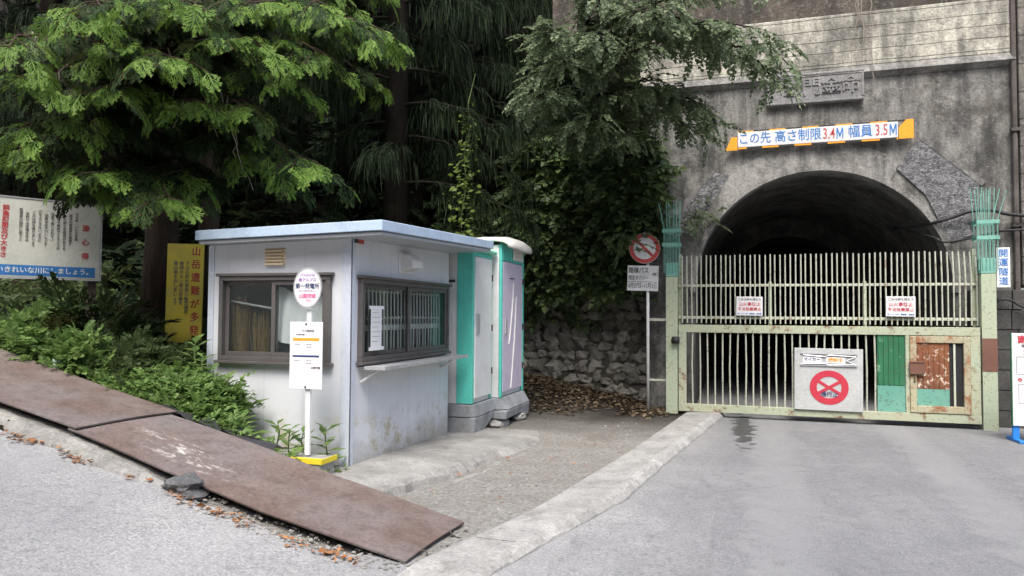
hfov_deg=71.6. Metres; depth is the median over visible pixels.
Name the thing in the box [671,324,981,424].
barred gate
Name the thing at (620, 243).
leafy sprig
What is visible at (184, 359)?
dwarf bamboo
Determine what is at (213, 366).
tall weed
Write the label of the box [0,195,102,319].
river notice board
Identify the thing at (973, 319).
barred screen
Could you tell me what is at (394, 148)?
cedar tree
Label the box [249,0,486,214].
cedar tree
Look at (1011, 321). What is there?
wing wall
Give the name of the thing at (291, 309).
curtain cloth
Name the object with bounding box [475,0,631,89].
cedar tree
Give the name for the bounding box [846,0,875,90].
dry vine
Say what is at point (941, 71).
tunnel portal
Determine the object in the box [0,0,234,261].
cedar tree
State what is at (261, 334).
curtain
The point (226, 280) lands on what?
window frame
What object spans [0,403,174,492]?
old kerb
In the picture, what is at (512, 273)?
door
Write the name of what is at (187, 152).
cedar tree
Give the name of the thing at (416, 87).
cedar tree
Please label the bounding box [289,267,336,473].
bus stop sign
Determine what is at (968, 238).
cable
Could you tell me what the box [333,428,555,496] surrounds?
concrete pad
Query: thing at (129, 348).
dwarf bamboo
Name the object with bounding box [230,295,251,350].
curtain
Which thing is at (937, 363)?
wicket door
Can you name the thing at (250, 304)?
rail
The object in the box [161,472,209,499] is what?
asphalt chunk
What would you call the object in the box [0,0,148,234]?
cedar tree
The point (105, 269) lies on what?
forest floor fern
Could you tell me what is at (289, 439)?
tall weed
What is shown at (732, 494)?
road
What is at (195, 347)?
tall weed
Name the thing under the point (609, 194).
bank foliage
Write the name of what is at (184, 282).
mountain warning sign
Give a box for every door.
[474,256,491,398]
[502,261,521,391]
[909,336,971,414]
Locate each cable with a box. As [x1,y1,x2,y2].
[891,208,1023,231]
[894,226,1023,242]
[997,298,1023,307]
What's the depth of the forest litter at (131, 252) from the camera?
13.41 m
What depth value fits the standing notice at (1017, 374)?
9.38 m
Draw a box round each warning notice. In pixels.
[736,297,762,315]
[886,296,915,316]
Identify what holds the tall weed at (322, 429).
on the ground
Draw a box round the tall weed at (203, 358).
[189,352,217,378]
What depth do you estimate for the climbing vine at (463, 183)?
11.48 m
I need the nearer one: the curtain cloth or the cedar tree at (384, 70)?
the curtain cloth
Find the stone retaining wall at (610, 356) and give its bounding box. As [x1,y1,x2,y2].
[523,294,649,400]
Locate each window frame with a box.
[213,272,334,366]
[356,275,451,365]
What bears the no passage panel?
attached to the barred gate
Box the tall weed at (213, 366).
[203,363,229,384]
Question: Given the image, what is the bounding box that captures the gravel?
[426,415,637,546]
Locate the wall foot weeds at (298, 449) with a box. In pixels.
[233,399,342,472]
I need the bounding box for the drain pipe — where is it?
[1009,0,1022,309]
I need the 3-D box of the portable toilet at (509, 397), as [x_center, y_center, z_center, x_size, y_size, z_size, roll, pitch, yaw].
[-0.538,0.602,10.805,1.520,2.717,1.240,0,-2,17]
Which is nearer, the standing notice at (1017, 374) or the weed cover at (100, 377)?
the weed cover at (100, 377)
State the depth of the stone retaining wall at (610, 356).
13.27 m
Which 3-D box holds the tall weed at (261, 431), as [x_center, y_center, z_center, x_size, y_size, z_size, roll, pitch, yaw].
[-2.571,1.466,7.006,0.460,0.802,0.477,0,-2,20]
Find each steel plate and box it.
[0,349,177,428]
[68,414,463,562]
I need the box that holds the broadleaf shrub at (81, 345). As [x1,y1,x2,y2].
[5,319,130,379]
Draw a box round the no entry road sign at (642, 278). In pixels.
[627,233,665,410]
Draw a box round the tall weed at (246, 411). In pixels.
[234,409,263,436]
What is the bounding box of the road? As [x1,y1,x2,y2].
[0,335,1023,575]
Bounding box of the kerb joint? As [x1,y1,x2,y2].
[477,452,634,541]
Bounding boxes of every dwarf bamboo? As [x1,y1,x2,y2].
[65,324,202,379]
[128,340,218,375]
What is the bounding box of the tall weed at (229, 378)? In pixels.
[218,372,238,396]
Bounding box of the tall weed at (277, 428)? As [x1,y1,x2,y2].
[262,419,292,453]
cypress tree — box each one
[0,0,413,324]
[1,0,399,322]
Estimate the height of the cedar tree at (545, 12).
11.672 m
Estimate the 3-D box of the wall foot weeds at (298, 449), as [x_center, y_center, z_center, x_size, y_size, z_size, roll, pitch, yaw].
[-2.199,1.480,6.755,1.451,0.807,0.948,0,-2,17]
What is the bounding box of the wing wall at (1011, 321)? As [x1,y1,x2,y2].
[967,0,1023,428]
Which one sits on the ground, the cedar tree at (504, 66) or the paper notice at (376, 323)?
the cedar tree at (504, 66)
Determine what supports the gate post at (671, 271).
on the ground
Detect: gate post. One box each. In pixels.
[658,200,681,413]
[970,187,1006,430]
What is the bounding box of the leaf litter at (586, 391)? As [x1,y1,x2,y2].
[523,369,669,419]
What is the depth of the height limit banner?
11.49 m
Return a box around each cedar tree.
[0,0,73,196]
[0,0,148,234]
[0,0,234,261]
[0,12,23,155]
[28,0,265,199]
[54,35,343,242]
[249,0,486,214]
[251,0,544,257]
[253,0,481,143]
[285,0,555,226]
[363,0,589,235]
[364,0,567,230]
[379,1,534,78]
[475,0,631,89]
[514,0,636,70]
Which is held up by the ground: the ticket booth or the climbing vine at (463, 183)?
the ticket booth
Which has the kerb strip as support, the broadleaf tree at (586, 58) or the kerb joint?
the kerb joint
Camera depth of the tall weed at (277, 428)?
6.84 m
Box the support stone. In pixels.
[487,413,525,427]
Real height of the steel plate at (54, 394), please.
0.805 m
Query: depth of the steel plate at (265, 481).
5.36 m
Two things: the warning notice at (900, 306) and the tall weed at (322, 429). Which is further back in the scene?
the warning notice at (900, 306)
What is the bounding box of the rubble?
[177,496,413,572]
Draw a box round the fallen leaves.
[2,429,605,564]
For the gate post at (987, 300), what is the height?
3.618 m
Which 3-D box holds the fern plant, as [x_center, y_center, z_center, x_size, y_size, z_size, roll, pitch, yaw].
[-4.529,0.588,7.782,1.676,1.541,1.517,1,-2,-27]
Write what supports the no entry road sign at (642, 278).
on the ground
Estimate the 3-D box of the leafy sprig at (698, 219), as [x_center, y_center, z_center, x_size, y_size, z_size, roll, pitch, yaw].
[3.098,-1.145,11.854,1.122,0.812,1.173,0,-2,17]
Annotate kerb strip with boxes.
[397,411,726,575]
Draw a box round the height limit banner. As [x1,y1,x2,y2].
[726,119,913,150]
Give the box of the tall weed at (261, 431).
[239,398,276,442]
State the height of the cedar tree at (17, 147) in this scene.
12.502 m
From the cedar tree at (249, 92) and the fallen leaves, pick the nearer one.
the fallen leaves
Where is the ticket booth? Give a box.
[195,220,493,465]
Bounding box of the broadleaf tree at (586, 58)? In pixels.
[502,0,809,243]
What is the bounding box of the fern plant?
[20,270,181,357]
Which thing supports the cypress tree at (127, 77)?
on the ground
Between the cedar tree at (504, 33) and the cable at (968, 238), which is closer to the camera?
the cable at (968, 238)
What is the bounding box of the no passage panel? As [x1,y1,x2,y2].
[794,348,862,411]
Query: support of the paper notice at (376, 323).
attached to the ticket booth
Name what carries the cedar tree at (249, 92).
on the ground
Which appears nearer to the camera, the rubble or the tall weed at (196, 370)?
the rubble
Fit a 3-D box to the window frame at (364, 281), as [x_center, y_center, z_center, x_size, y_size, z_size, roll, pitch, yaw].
[-1.211,0.361,8.185,0.170,0.900,2.335,0,-2,17]
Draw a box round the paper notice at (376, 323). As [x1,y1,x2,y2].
[369,306,383,350]
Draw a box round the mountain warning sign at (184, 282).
[165,243,204,346]
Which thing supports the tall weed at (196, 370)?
on the ground
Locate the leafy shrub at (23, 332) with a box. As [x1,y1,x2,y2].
[0,297,78,360]
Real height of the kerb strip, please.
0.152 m
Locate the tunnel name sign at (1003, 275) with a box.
[996,247,1010,286]
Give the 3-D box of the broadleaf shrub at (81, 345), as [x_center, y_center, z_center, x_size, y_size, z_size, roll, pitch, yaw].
[-4.376,0.725,7.181,1.392,0.818,1.299,0,-2,17]
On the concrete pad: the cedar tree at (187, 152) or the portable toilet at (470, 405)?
the portable toilet at (470, 405)
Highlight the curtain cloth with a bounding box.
[278,287,321,343]
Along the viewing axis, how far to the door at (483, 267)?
9.66 m
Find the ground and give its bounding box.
[0,0,687,562]
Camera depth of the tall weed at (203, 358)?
7.11 m
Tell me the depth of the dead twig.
7.35 m
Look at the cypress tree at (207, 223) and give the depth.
9.93 m
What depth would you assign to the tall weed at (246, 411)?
6.73 m
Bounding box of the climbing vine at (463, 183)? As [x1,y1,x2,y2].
[443,73,480,235]
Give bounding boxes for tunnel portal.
[553,0,1015,423]
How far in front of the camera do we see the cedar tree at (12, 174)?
16.11 m
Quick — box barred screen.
[678,249,978,326]
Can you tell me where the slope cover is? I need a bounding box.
[0,36,542,294]
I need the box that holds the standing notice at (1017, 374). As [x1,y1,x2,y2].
[1006,333,1023,443]
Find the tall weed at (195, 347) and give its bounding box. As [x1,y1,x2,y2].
[178,333,211,374]
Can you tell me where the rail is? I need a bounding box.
[231,300,270,308]
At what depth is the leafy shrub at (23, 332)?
7.16 m
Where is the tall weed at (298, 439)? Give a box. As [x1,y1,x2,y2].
[291,426,315,453]
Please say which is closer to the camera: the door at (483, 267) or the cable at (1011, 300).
the door at (483, 267)
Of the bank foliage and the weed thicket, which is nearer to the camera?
the weed thicket
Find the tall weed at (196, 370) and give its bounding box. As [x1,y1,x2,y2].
[187,369,206,383]
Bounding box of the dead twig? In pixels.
[31,31,252,188]
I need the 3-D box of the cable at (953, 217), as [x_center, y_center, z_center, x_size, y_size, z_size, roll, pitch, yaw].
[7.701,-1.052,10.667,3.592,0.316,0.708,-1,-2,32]
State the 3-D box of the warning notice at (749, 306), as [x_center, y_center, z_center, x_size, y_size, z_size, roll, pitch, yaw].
[3.797,0.290,11.361,0.403,0.308,0.015,0,-2,17]
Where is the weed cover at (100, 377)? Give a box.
[0,328,274,441]
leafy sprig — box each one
[599,226,659,267]
[667,195,731,241]
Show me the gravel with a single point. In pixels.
(456, 533)
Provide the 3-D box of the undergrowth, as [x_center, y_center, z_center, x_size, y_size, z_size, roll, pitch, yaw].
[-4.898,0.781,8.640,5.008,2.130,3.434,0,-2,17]
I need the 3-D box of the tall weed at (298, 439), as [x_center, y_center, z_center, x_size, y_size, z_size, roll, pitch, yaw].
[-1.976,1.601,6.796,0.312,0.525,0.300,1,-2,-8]
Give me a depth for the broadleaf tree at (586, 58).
9.97 m
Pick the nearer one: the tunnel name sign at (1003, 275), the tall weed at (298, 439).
the tall weed at (298, 439)
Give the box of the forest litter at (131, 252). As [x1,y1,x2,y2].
[10,215,374,286]
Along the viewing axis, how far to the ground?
7.83 m
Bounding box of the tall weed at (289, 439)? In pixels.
[276,423,301,452]
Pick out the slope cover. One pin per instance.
(134, 272)
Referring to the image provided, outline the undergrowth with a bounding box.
[0,278,207,416]
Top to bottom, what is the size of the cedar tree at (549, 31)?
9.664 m
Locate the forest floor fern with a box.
[62,207,357,295]
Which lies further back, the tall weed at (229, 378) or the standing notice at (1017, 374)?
the standing notice at (1017, 374)
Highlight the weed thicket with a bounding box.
[125,359,265,434]
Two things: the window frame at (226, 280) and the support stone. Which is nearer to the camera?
the window frame at (226, 280)
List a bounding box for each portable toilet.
[447,250,496,432]
[478,237,531,419]
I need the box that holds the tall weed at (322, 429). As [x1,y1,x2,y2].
[311,422,345,468]
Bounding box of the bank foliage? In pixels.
[297,65,686,343]
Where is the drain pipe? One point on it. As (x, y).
(1014, 129)

